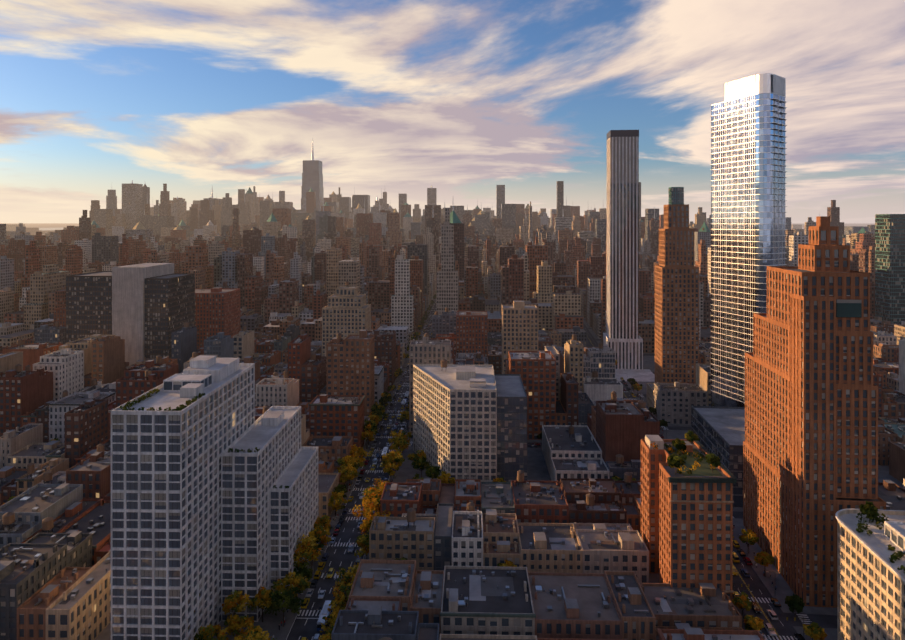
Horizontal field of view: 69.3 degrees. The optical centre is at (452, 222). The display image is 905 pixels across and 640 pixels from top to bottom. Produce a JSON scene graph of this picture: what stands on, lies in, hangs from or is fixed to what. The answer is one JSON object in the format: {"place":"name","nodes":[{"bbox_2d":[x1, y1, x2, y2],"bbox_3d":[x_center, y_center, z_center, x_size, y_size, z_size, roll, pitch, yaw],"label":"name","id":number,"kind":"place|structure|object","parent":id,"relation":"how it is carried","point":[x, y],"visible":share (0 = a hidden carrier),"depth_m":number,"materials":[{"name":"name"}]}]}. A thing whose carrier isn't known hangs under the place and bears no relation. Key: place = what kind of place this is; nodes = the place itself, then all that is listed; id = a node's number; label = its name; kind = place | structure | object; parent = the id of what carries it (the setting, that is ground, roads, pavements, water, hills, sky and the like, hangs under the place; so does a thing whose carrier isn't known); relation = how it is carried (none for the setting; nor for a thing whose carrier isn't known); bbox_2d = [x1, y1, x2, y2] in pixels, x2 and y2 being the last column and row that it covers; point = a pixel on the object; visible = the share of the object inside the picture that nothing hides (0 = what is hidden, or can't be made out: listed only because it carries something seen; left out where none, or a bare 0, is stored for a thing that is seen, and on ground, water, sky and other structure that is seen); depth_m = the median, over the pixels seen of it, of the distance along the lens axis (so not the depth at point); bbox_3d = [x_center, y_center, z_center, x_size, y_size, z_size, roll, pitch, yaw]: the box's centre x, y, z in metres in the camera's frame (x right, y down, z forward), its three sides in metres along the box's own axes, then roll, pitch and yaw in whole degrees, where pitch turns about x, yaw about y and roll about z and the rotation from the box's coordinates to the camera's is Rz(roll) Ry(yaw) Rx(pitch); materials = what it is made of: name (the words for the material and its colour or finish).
{"place":"outdoors","nodes":[
{"label":"outdoors","id":0,"kind":"place"},
{"bbox_2d":[39,227,803,229],"bbox_3d":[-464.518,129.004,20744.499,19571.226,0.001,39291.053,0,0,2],"label":"water","id":1,"kind":"structure","parent":0,"point":[61,228],"depth_m":13108.18,"materials":[{"name":"grey liquid"}]},
{"bbox_2d":[0,223,874,639],"bbox_3d":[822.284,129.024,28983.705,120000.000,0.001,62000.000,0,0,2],"label":"ground","id":2,"kind":"structure","parent":0,"point":[340,559],"depth_m":247.62,"materials":[{"name":"grey asphalt"}]},
{"bbox_2d":[0,298,904,639],"bbox_3d":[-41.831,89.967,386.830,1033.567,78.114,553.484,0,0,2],"label":"buildings","id":3,"kind":"structure","parent":2,"relation":"on","point":[568,542],"depth_m":282.88,"materials":[{"name":"brown brick"}]},
{"bbox_2d":[0,139,904,353],"bbox_3d":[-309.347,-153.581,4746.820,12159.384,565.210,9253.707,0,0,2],"label":"city","id":4,"kind":"object","parent":2,"relation":"on","point":[282,264],"visible":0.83,"depth_m":931.27,"materials":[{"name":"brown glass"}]},
{"bbox_2d":[66,73,904,639],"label":"buildings","id":5,"kind":"structure","parent":2,"relation":"on","point":[206,523],"depth_m":233.61,"materials":[{"name":"brick"},{"name":"concrete"},{"name":"glass"}]},
{"bbox_2d":[95,298,902,639],"bbox_3d":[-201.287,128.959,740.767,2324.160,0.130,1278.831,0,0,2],"label":"streets","id":6,"kind":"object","parent":2,"relation":"on","point":[537,468],"visible":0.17,"depth_m":262.20,"materials":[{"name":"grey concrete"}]},
{"bbox_2d":[2,291,904,639],"bbox_3d":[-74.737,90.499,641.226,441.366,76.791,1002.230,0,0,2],"label":"trees","id":7,"kind":"object","parent":6,"relation":"on","point":[300,577],"visible":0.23,"depth_m":227.53,"materials":[{"name":"green plant"}]},
{"bbox_2d":[273,316,812,639],"bbox_3d":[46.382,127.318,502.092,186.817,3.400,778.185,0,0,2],"label":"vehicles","id":8,"kind":"object","parent":6,"relation":"on","point":[744,572],"visible":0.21,"depth_m":252.24,"materials":[{"name":"black"}]},
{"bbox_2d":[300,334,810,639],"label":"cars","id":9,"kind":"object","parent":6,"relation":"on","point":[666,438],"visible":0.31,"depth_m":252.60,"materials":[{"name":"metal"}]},
{"bbox_2d":[0,0,904,222],"label":"sky","id":10,"kind":"structure","parent":0,"point":[462,99],"materials":[{"name":"blue"}]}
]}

